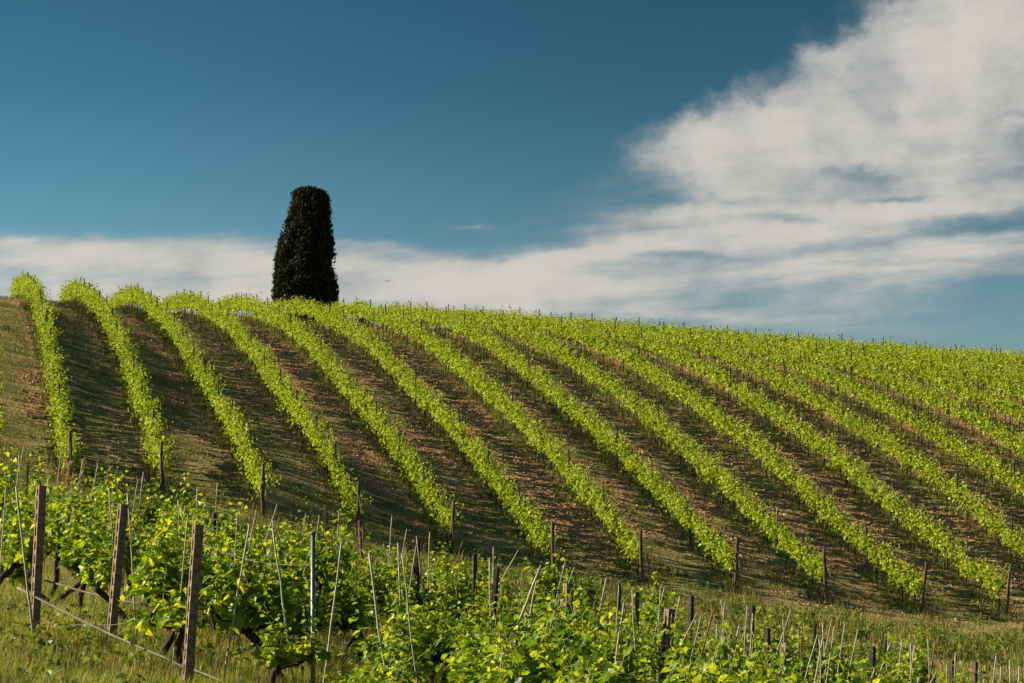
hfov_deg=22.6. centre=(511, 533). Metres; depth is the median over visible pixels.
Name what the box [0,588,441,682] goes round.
grass
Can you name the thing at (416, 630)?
grapevine
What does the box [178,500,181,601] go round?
cane
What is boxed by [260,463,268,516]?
end post
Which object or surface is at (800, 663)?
grapevine
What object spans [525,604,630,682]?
grapevine
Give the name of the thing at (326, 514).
vineyard post
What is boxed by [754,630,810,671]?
grapevine
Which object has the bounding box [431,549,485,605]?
grapevine
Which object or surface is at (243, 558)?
trellis wire
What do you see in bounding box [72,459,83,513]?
cane
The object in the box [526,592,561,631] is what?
grapevine
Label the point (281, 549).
grapevine
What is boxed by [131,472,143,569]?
cane
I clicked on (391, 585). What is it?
grapevine
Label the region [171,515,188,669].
cane
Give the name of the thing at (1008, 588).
end post
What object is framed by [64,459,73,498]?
grass plume
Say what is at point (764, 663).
grapevine
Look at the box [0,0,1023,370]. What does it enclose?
sky
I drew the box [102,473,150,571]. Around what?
grapevine
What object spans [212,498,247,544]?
grapevine
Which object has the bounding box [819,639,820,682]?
cane
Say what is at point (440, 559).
grapevine
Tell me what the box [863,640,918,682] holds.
grapevine
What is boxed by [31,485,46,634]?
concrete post
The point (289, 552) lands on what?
grapevine
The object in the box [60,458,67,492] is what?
grass plume
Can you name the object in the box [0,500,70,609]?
grapevine
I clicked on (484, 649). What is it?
grapevine
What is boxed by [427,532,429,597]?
cane
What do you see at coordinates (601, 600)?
cane
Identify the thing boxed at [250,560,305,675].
grapevine
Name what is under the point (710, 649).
grapevine
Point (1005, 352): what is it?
vine row
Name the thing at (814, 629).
vineyard post
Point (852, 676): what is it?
grapevine
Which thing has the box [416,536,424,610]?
cane
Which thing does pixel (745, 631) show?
cane
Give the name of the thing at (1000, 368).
vine row
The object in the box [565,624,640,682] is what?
grapevine
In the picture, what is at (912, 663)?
cane
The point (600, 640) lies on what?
grapevine
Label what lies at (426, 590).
grapevine
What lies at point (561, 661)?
grapevine
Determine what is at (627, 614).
grapevine
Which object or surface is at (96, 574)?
grapevine
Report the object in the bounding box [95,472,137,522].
grapevine
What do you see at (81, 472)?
grass plume
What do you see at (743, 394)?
vine row
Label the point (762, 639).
grapevine
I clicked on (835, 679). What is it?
grapevine
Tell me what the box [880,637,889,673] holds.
vineyard post
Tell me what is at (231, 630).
cane
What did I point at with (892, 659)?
grapevine
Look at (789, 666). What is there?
grapevine
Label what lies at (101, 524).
grapevine
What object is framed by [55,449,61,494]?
cane
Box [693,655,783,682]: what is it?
grapevine
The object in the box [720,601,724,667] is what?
cane
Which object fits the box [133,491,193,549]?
grapevine
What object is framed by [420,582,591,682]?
grapevine
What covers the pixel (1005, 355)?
vine row
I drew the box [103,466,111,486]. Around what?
grass plume
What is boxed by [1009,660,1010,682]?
cane
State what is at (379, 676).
grapevine
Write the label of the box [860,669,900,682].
grapevine
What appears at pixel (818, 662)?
cane
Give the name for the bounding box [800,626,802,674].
cane
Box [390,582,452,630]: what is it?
grapevine
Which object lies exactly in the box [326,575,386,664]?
grapevine
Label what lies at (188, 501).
grapevine
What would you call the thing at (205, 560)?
grapevine
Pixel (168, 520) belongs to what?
grapevine
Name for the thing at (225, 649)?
dry grass
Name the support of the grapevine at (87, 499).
on the ground at (282, 498)
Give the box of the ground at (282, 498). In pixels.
[0,298,1023,682]
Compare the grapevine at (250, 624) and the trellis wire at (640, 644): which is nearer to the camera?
the grapevine at (250, 624)
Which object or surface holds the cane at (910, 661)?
on the ground at (282, 498)
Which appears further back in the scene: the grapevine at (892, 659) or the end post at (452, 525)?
the end post at (452, 525)
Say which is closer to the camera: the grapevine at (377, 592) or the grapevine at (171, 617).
the grapevine at (171, 617)
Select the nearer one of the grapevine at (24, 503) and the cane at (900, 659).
the cane at (900, 659)
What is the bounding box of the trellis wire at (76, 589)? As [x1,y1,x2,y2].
[44,579,163,607]
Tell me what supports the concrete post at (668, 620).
on the ground at (282, 498)
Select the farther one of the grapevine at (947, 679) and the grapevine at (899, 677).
the grapevine at (899, 677)
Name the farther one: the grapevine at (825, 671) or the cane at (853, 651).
the cane at (853, 651)
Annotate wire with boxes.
[0,619,150,624]
[17,587,228,682]
[203,544,282,564]
[315,575,560,608]
[591,631,669,645]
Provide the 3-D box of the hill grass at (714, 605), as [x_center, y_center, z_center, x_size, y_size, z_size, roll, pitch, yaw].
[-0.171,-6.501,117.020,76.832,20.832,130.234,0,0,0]
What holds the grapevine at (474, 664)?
on the ground at (282, 498)
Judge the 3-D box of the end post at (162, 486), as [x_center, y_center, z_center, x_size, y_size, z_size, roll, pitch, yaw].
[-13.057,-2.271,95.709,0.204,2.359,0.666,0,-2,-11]
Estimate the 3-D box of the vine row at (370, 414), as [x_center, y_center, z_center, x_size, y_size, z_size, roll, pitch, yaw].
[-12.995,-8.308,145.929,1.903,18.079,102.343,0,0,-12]
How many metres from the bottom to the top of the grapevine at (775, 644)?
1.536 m
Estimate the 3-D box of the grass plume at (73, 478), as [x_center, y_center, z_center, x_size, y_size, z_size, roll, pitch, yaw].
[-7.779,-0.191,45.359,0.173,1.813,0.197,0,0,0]
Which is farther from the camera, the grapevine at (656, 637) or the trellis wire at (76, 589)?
the grapevine at (656, 637)
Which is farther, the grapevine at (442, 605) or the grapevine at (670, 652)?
the grapevine at (442, 605)
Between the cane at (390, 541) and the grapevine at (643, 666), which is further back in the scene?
the cane at (390, 541)
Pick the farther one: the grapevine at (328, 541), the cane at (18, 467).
the grapevine at (328, 541)
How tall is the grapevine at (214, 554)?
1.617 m
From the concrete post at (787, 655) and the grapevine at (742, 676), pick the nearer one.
the grapevine at (742, 676)
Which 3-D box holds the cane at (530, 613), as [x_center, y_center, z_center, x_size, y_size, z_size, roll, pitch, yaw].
[0.135,1.451,29.997,0.034,2.108,0.035,9,0,0]
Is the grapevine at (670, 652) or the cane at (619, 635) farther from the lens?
the cane at (619, 635)
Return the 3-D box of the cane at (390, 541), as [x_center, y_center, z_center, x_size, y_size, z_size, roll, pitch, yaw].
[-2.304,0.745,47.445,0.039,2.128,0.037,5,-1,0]
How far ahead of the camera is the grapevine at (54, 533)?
38.54 m
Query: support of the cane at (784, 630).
on the ground at (282, 498)
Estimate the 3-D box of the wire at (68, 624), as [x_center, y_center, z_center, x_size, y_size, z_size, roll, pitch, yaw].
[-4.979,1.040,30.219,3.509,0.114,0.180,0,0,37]
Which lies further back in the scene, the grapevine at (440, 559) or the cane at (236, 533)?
the grapevine at (440, 559)
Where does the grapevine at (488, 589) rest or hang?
on the ground at (282, 498)
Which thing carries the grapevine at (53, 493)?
on the ground at (282, 498)
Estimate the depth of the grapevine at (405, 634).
33.36 m
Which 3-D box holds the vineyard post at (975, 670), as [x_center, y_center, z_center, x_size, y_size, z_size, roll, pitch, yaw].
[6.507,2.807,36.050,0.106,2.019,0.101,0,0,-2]
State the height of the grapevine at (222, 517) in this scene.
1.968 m
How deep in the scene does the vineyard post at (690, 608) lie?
40.38 m
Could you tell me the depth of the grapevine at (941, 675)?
40.47 m
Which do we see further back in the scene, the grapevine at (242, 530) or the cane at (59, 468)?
the cane at (59, 468)
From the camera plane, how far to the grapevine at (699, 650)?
39.80 m
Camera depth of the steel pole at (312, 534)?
26.98 m
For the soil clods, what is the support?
on the ground at (282, 498)
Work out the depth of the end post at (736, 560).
96.38 m
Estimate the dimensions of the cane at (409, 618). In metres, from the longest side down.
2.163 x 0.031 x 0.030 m
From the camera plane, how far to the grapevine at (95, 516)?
43.20 m
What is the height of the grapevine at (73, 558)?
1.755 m
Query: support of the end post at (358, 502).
on the ground at (282, 498)
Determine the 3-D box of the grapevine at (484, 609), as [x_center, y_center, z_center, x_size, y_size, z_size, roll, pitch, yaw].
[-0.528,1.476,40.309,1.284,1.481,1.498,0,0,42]
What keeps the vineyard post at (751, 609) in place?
on the ground at (282, 498)
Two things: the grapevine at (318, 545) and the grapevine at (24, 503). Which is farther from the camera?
the grapevine at (24, 503)
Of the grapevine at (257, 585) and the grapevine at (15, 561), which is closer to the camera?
the grapevine at (15, 561)
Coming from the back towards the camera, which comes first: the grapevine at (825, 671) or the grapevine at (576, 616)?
the grapevine at (576, 616)
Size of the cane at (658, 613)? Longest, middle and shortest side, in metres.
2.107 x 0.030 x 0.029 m
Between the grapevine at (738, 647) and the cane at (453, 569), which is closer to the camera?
the grapevine at (738, 647)
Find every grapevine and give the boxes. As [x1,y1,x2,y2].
[0,446,20,508]
[0,473,35,510]
[0,475,33,549]
[0,480,85,584]
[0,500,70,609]
[2,454,75,504]
[3,476,104,598]
[7,468,62,582]
[22,474,79,588]
[44,504,133,603]
[54,501,130,614]
[61,477,108,576]
[62,501,124,589]
[62,513,109,593]
[63,516,130,626]
[71,489,116,533]
[71,507,107,587]
[80,458,135,520]
[92,491,140,598]
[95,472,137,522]
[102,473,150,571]
[114,562,227,681]
[115,498,212,661]
[122,488,230,582]
[124,502,203,578]
[128,513,185,642]
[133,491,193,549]
[133,520,178,556]
[139,476,168,537]
[140,497,228,609]
[155,472,202,530]
[172,518,236,639]
[186,492,243,600]
[200,528,326,682]
[200,530,249,635]
[204,532,265,616]
[206,529,248,601]
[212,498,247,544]
[216,513,266,615]
[228,517,304,569]
[229,511,264,558]
[231,598,331,682]
[240,554,286,646]
[247,534,298,586]
[247,568,348,668]
[250,520,316,657]
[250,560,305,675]
[263,516,340,592]
[278,543,310,588]
[288,502,364,620]
[291,524,363,611]
[296,529,356,567]
[315,528,378,666]
[319,655,404,682]
[320,538,362,586]
[320,567,387,638]
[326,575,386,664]
[335,617,435,682]
[337,628,434,682]
[348,581,438,671]
[351,542,412,586]
[352,555,394,623]
[375,545,412,630]
[375,574,429,623]
[379,619,438,670]
[385,558,431,625]
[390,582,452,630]
[392,562,445,625]
[405,599,480,680]
[416,609,468,682]
[419,561,477,610]
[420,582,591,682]
[421,541,455,593]
[422,596,471,665]
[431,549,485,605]
[438,619,527,682]
[441,600,505,682]
[443,565,488,641]
[449,614,513,673]
[453,563,517,605]
[459,595,529,646]
[467,557,520,651]
[468,571,507,605]
[472,580,514,622]
[477,614,579,682]
[496,575,543,644]
[507,584,579,673]
[508,590,561,620]
[510,550,564,634]
[514,559,605,619]
[516,583,555,643]
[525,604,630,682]
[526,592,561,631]
[539,610,648,682]
[540,587,603,662]
[542,642,612,682]
[549,591,614,630]
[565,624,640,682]
[576,609,617,669]
[577,591,639,637]
[587,604,658,682]
[612,608,661,677]
[613,598,641,645]
[625,571,675,679]
[626,650,684,682]
[631,610,695,657]
[639,612,731,682]
[647,604,687,644]
[652,621,703,682]
[655,620,714,674]
[658,617,784,682]
[661,641,802,682]
[678,657,802,682]
[679,654,766,682]
[688,637,792,682]
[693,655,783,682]
[702,625,747,668]
[710,636,778,677]
[722,644,797,682]
[725,607,812,653]
[729,640,762,669]
[747,614,865,682]
[747,619,777,652]
[748,644,796,671]
[751,645,795,666]
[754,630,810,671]
[758,627,906,682]
[774,618,824,674]
[776,660,836,682]
[794,650,832,682]
[815,670,890,682]
[823,627,868,681]
[832,655,887,682]
[851,641,902,677]
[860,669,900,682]
[861,651,916,680]
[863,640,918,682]
[876,664,922,682]
[893,624,938,682]
[932,666,991,682]
[943,672,976,682]
[952,664,1023,682]
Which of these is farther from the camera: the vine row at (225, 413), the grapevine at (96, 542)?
the vine row at (225, 413)
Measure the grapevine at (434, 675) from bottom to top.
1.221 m
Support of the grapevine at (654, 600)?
on the ground at (282, 498)
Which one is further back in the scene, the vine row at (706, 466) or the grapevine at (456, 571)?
the vine row at (706, 466)
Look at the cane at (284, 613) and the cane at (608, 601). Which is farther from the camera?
the cane at (608, 601)
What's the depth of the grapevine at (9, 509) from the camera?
43.28 m
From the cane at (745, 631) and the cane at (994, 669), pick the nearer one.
the cane at (994, 669)
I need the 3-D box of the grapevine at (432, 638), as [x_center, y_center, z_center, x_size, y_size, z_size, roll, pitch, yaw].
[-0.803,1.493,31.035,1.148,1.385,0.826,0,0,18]
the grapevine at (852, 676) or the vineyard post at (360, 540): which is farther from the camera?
the vineyard post at (360, 540)
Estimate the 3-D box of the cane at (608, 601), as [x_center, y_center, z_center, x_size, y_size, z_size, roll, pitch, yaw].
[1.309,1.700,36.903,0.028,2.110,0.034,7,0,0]
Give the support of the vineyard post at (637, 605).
on the ground at (282, 498)
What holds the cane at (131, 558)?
on the ground at (282, 498)
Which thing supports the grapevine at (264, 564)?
on the ground at (282, 498)
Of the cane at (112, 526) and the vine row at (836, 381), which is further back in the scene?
the vine row at (836, 381)
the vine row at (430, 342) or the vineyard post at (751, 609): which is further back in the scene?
the vine row at (430, 342)
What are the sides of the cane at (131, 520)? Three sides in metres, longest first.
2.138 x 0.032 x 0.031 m
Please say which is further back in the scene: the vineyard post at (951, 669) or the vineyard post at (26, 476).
the vineyard post at (26, 476)
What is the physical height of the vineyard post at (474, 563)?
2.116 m
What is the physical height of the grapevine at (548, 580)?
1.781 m
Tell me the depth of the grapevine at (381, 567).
47.55 m
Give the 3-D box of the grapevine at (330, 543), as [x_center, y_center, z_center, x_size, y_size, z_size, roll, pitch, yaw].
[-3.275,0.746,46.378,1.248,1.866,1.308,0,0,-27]
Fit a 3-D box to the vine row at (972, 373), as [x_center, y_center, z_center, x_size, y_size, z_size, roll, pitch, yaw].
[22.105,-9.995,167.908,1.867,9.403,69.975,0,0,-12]
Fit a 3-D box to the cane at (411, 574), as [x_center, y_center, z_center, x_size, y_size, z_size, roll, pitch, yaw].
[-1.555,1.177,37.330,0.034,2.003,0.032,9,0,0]
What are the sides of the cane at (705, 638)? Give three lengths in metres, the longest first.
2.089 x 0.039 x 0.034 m
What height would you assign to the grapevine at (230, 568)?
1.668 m
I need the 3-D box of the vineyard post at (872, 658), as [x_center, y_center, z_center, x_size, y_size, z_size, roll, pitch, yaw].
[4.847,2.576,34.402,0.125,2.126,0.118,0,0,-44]
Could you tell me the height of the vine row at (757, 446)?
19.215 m
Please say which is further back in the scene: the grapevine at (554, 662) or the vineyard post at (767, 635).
the vineyard post at (767, 635)
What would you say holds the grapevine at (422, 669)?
on the ground at (282, 498)
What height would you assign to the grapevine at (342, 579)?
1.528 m
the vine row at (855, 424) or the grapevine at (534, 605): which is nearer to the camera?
the grapevine at (534, 605)
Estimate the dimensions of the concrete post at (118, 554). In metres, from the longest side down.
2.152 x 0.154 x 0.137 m
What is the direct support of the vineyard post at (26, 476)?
on the ground at (282, 498)
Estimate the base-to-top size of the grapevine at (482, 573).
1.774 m
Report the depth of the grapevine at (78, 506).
45.13 m
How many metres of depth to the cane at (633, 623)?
34.15 m
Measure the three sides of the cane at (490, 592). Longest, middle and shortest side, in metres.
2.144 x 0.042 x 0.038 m
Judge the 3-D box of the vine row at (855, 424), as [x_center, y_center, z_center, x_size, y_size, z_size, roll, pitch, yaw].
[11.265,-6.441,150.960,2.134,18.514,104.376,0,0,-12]
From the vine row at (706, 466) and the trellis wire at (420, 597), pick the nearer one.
the trellis wire at (420, 597)
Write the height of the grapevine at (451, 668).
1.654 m
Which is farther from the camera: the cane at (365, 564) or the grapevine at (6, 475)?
the grapevine at (6, 475)
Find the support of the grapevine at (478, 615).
on the ground at (282, 498)
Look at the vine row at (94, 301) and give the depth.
114.46 m
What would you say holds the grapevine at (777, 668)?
on the ground at (282, 498)
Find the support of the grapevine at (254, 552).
on the ground at (282, 498)
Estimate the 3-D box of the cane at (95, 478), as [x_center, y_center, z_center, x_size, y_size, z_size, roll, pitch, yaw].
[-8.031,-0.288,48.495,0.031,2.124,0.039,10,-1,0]
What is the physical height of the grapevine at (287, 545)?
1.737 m
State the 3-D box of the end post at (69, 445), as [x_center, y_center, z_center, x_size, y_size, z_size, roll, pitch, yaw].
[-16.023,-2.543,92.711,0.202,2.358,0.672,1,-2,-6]
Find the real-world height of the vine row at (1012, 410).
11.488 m
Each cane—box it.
[0,486,6,575]
[15,486,35,646]
[16,453,19,485]
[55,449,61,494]
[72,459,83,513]
[91,463,97,499]
[108,488,121,619]
[121,480,137,589]
[127,493,137,638]
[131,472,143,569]
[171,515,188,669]
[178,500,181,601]
[224,524,249,676]
[234,512,237,562]
[240,510,255,593]
[253,502,254,538]
[258,504,277,562]
[272,528,294,682]
[323,541,342,682]
[362,526,372,636]
[368,553,385,665]
[386,516,392,590]
[396,529,406,585]
[397,543,402,636]
[401,553,417,682]
[405,546,416,614]
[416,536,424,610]
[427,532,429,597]
[441,540,462,608]
[487,549,518,606]
[489,559,491,631]
[505,565,541,653]
[522,568,538,662]
[555,562,565,603]
[593,578,606,638]
[605,579,611,631]
[613,603,624,682]
[616,585,618,635]
[632,589,636,678]
[652,587,664,644]
[657,587,660,678]
[674,613,697,657]
[687,616,701,674]
[696,612,713,673]
[720,599,731,655]
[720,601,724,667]
[728,625,739,668]
[743,606,747,656]
[749,613,752,670]
[774,609,790,660]
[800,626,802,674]
[805,635,817,679]
[814,639,823,682]
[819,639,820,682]
[822,620,831,661]
[822,623,826,674]
[826,626,834,682]
[836,623,845,678]
[847,629,858,679]
[878,641,891,677]
[897,639,902,679]
[909,645,914,682]
[910,643,911,682]
[927,639,929,682]
[928,641,935,682]
[992,656,996,682]
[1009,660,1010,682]
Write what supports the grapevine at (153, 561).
on the ground at (282, 498)
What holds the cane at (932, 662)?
on the ground at (282, 498)
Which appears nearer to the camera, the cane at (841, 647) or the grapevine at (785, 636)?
the cane at (841, 647)
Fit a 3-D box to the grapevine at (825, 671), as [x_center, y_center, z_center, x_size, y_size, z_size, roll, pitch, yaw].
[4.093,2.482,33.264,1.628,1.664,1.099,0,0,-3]
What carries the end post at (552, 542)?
on the ground at (282, 498)
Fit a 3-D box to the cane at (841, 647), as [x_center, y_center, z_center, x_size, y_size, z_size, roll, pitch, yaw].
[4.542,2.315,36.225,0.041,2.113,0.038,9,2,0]
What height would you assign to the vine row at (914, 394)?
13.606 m
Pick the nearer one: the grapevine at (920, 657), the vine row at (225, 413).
the grapevine at (920, 657)
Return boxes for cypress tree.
[270,185,338,321]
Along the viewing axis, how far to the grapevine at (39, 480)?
48.18 m
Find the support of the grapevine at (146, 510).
on the ground at (282, 498)
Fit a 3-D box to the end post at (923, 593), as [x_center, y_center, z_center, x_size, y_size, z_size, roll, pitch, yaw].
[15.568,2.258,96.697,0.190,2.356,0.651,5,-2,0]
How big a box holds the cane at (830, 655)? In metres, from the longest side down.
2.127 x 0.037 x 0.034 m
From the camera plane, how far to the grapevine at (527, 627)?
28.53 m
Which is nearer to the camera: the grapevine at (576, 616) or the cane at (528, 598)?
the cane at (528, 598)
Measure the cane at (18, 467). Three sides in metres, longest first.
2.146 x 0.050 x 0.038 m
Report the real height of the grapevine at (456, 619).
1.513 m
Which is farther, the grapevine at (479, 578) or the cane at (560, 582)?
the grapevine at (479, 578)
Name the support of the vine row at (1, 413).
on the ground at (282, 498)
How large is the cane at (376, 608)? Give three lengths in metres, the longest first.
2.146 x 0.047 x 0.044 m
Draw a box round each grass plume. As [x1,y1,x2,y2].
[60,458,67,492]
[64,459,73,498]
[68,472,76,499]
[77,456,86,494]
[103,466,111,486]
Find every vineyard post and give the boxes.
[24,464,28,505]
[209,512,216,630]
[322,505,328,608]
[358,520,363,580]
[413,540,420,598]
[471,553,476,610]
[489,566,499,651]
[614,583,620,621]
[635,592,638,629]
[688,594,693,640]
[748,605,754,656]
[764,628,771,676]
[811,622,816,669]
[868,646,876,682]
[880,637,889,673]
[949,660,955,682]
[973,661,977,682]
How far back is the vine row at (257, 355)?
118.06 m
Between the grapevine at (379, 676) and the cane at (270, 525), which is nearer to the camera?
the grapevine at (379, 676)
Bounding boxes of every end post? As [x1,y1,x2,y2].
[67,431,71,481]
[160,441,165,492]
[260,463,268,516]
[355,481,363,533]
[449,500,454,552]
[551,522,556,568]
[639,530,648,579]
[733,537,742,588]
[822,549,834,598]
[919,562,927,612]
[1005,564,1012,614]
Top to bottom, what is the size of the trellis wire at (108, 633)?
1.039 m
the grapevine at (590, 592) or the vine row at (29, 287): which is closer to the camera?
the grapevine at (590, 592)
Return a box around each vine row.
[0,314,9,450]
[8,270,85,478]
[56,277,177,482]
[108,282,285,504]
[159,288,373,526]
[201,289,463,544]
[248,294,563,568]
[314,297,650,575]
[346,300,742,581]
[384,304,830,594]
[429,304,923,608]
[481,309,1014,609]
[536,315,1023,561]
[588,319,1023,507]
[621,323,1023,464]
[682,328,1023,431]
[729,329,1023,406]
[787,335,1023,384]
[827,340,1023,381]
[908,343,1023,366]
[967,345,1023,363]
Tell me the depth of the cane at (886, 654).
33.62 m
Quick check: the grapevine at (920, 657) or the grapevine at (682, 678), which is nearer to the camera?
the grapevine at (682, 678)
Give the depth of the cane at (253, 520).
41.34 m
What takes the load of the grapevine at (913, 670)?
on the ground at (282, 498)
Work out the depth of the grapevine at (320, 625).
31.51 m
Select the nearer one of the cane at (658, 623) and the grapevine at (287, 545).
the cane at (658, 623)
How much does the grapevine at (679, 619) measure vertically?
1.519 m
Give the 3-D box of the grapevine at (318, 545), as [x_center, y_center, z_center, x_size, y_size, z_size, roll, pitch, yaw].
[-2.868,0.587,39.836,1.221,2.193,1.281,0,0,1]
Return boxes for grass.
[0,293,1023,682]
[0,466,1021,682]
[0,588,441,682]
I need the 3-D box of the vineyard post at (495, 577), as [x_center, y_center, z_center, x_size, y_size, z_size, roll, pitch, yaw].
[-0.306,1.529,36.797,0.127,2.124,0.136,3,0,-31]
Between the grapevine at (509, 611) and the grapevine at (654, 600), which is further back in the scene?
the grapevine at (654, 600)
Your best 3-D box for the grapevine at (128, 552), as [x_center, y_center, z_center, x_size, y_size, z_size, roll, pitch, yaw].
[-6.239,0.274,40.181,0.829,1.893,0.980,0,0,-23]
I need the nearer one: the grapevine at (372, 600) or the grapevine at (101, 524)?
the grapevine at (372, 600)
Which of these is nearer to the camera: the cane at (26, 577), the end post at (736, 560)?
the cane at (26, 577)
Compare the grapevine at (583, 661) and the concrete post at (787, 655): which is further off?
the concrete post at (787, 655)
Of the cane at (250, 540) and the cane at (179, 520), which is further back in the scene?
the cane at (250, 540)
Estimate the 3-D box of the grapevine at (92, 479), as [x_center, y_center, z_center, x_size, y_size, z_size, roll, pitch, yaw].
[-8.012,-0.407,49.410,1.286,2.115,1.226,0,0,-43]
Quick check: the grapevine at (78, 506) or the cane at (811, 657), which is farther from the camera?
the grapevine at (78, 506)
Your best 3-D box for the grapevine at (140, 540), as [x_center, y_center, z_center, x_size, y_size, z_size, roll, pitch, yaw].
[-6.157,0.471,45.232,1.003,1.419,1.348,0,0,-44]
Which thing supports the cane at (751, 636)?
on the ground at (282, 498)
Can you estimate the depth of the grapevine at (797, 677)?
18.88 m
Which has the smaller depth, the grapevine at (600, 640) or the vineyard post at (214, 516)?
the grapevine at (600, 640)
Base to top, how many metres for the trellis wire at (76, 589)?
0.396 m
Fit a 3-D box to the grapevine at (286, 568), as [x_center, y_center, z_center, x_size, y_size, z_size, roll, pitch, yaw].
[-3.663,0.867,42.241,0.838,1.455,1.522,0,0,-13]
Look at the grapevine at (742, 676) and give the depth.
21.50 m
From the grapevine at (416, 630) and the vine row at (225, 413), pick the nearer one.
the grapevine at (416, 630)
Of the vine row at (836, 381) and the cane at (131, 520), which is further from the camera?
the vine row at (836, 381)
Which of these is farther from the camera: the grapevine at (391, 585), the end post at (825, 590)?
the end post at (825, 590)
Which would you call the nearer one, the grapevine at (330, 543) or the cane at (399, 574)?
the cane at (399, 574)
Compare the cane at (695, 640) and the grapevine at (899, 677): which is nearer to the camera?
the cane at (695, 640)
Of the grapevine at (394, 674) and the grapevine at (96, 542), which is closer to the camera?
the grapevine at (394, 674)
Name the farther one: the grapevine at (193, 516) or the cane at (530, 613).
the grapevine at (193, 516)
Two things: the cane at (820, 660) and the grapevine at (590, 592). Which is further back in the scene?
the grapevine at (590, 592)
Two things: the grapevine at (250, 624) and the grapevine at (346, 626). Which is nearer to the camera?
the grapevine at (250, 624)
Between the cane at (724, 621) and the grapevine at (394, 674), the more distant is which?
the cane at (724, 621)
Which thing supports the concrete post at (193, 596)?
on the ground at (282, 498)
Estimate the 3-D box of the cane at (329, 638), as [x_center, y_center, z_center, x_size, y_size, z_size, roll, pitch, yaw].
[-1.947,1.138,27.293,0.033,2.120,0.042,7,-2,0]
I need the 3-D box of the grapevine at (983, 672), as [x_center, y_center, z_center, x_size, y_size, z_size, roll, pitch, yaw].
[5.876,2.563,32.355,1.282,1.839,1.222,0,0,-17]
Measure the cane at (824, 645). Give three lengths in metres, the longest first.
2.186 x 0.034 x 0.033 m
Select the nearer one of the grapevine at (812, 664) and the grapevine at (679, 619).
the grapevine at (812, 664)
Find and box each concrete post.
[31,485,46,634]
[106,503,127,643]
[182,524,203,682]
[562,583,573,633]
[659,608,675,681]
[778,643,791,677]
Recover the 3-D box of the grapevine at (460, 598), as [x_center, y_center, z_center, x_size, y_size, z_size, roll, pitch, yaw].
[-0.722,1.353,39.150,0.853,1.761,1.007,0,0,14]
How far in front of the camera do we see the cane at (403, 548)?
41.45 m
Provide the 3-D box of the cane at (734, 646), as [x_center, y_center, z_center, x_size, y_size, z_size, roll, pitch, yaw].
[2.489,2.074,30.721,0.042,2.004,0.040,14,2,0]
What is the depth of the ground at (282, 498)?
109.24 m
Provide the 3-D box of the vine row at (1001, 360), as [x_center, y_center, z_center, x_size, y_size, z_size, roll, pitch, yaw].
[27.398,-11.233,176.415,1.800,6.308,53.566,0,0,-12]
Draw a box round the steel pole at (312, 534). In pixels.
[310,532,315,682]
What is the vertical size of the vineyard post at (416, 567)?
2.215 m
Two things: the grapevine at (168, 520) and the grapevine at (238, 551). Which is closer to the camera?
the grapevine at (168, 520)
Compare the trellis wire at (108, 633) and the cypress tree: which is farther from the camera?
the cypress tree
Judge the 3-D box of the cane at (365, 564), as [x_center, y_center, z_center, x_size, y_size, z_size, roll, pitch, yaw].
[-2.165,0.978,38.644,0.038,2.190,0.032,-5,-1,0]
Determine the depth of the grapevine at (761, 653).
36.04 m
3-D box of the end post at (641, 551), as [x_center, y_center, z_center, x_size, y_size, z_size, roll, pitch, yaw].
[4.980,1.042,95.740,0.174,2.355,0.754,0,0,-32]
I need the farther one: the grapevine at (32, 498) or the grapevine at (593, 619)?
the grapevine at (32, 498)
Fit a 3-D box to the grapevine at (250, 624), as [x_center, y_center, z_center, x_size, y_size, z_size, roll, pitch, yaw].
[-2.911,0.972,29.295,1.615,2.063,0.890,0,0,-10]
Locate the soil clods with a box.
[1,297,1023,626]
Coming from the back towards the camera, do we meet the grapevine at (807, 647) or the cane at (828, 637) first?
the cane at (828, 637)
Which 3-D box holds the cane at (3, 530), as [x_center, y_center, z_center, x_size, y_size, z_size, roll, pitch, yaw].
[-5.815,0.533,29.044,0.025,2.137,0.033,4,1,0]
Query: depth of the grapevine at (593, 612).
41.19 m
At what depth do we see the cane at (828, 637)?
36.47 m
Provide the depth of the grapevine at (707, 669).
27.56 m
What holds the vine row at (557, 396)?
on the ground at (282, 498)
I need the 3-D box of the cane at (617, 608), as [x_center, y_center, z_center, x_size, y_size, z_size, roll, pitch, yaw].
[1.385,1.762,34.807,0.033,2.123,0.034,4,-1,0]
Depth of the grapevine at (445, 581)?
44.71 m
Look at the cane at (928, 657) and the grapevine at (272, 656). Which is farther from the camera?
the cane at (928, 657)
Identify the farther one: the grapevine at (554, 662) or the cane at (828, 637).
the cane at (828, 637)
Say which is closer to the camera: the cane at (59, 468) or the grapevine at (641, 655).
the grapevine at (641, 655)
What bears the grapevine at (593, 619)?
on the ground at (282, 498)
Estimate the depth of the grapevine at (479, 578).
47.50 m
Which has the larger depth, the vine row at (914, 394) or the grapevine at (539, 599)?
the vine row at (914, 394)
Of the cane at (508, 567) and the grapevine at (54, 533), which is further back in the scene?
the cane at (508, 567)
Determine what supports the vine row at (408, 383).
on the ground at (282, 498)
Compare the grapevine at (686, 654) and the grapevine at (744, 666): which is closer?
the grapevine at (744, 666)
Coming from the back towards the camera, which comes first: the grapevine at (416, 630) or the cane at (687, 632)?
the cane at (687, 632)
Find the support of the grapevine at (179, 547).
on the ground at (282, 498)
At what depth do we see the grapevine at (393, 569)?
41.65 m
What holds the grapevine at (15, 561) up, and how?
on the ground at (282, 498)
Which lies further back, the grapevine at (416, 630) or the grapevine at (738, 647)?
the grapevine at (738, 647)

